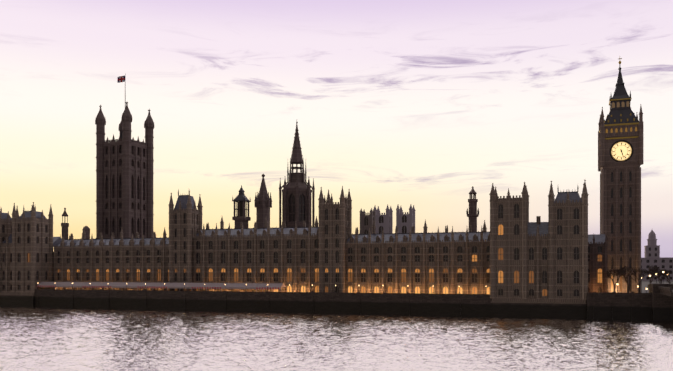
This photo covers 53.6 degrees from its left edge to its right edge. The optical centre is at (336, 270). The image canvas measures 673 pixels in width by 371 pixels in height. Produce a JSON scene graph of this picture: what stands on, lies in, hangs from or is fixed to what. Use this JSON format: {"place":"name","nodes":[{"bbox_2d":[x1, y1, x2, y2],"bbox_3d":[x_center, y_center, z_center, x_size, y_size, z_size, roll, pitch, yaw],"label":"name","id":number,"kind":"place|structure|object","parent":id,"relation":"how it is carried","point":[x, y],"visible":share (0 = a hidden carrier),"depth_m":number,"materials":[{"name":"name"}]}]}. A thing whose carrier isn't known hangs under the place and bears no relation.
{"place":"outdoors","nodes":[
{"label":"outdoors","id":0,"kind":"place"},
{"bbox_2d":[0,180,607,318],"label":"palace building","id":1,"kind":"structure","parent":0,"point":[515,262],"depth_m":267.92,"materials":[{"name":"stone"}]},
{"bbox_2d":[0,306,672,370],"bbox_3d":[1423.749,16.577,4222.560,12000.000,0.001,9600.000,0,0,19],"label":"river thames","id":2,"kind":"structure","parent":0,"point":[70,339],"depth_m":153.34,"materials":[{"name":"liquid"}]},
{"bbox_2d":[34,289,491,315],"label":"embankment wall","id":3,"kind":"structure","parent":2,"relation":"on","point":[409,303],"depth_m":267.69,"materials":[{"name":"grey stone"}]},
{"bbox_2d":[36,282,286,291],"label":"terrace marquees","id":4,"kind":"object","parent":3,"relation":"on","point":[137,285],"visible":0.9,"depth_m":287.37,"materials":[{"name":"grey fabric"}]},
{"bbox_2d":[72,282,485,293],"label":"lamps","id":5,"kind":"object","parent":3,"relation":"on","point":[246,284],"visible":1,"depth_m":278.05,"materials":[{"name":"glass"}]},
{"bbox_2d":[586,283,672,320],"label":"river wall","id":6,"kind":"structure","parent":2,"relation":"on","point":[655,303],"depth_m":222.85,"materials":[{"name":"stone"}]},
{"bbox_2d":[617,271,667,292],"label":"street lamps","id":7,"kind":"object","parent":6,"relation":"on","point":[641,283],"visible":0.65,"depth_m":245.83,"materials":[{"name":"white metal"}]},
{"bbox_2d":[0,0,672,257],"label":"sky","id":8,"kind":"structure","parent":0,"point":[421,104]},
{"bbox_2d":[644,230,659,257],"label":"distant tower","id":9,"kind":"structure","parent":0,"point":[652,248],"depth_m":611.23,"materials":[{"name":"grey stone"}]},
{"bbox_2d":[642,281,672,292],"bbox_3d":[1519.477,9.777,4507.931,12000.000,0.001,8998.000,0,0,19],"label":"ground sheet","id":10,"kind":"object","parent":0,"point":[645,284],"depth_m":500.94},
{"bbox_2d":[95,102,153,238],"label":"tower","id":11,"kind":"structure","parent":10,"relation":"on","point":[124,180],"depth_m":357.92,"materials":[{"name":"stone"}]},
{"bbox_2d":[117,75,125,107],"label":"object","id":12,"kind":"object","parent":11,"relation":"attached to","point":[120,79],"visible":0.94,"depth_m":365.29,"materials":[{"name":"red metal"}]},
{"bbox_2d":[359,208,375,233],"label":"abbey tower","id":13,"kind":"structure","parent":10,"relation":"on","point":[366,221],"depth_m":480.52,"materials":[{"name":"grey stone"}]},
{"bbox_2d":[373,204,392,233],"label":"abbey tower","id":14,"kind":"structure","parent":10,"relation":"on","point":[384,222],"depth_m":598.65,"materials":[{"name":"grey stone"}]},
{"bbox_2d":[396,204,415,232],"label":"abbey tower","id":15,"kind":"structure","parent":10,"relation":"on","point":[405,222],"depth_m":592.02,"materials":[{"name":"grey stone"}]},
{"bbox_2d":[598,58,642,292],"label":"clock tower","id":16,"kind":"structure","parent":10,"relation":"on","point":[620,146],"depth_m":262.16,"materials":[{"name":"stone"}]},
{"bbox_2d":[606,266,672,292],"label":"trees","id":17,"kind":"object","parent":10,"relation":"on","point":[621,272],"visible":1,"depth_m":244.16,"materials":[{"name":"brown plant"}]},
{"bbox_2d":[641,257,672,280],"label":"background building","id":18,"kind":"structure","parent":10,"relation":"on","point":[666,263],"depth_m":606.66,"materials":[{"name":"grey stone"}]},
{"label":"palace ranges","id":19,"kind":"object","parent":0,"visible":0},
{"bbox_2d":[60,208,69,239],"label":"tower","id":20,"kind":"structure","parent":19,"relation":"on","point":[64,226],"depth_m":361.11,"materials":[{"name":"stone"}]},
{"bbox_2d":[82,226,89,238],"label":"domed turret","id":21,"kind":"object","parent":19,"relation":"on","point":[87,230],"visible":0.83,"depth_m":344.04,"materials":[{"name":"stone"}]},
{"bbox_2d":[232,185,250,227],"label":"turret","id":22,"kind":"object","parent":19,"relation":"on","point":[241,198],"depth_m":342.82,"materials":[{"name":"stone"}]},
{"bbox_2d":[254,174,271,227],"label":"turret","id":23,"kind":"object","parent":19,"relation":"on","point":[263,203],"visible":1,"depth_m":343.56,"materials":[{"name":"stone"}]},
{"bbox_2d":[279,122,314,226],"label":"central tower","id":24,"kind":"structure","parent":19,"relation":"on","point":[297,191],"depth_m":360.56,"materials":[{"name":"stone"}]},
{"bbox_2d":[466,186,478,231],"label":"turret","id":25,"kind":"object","parent":19,"relation":"on","point":[473,215],"depth_m":280.97,"materials":[{"name":"stone"}]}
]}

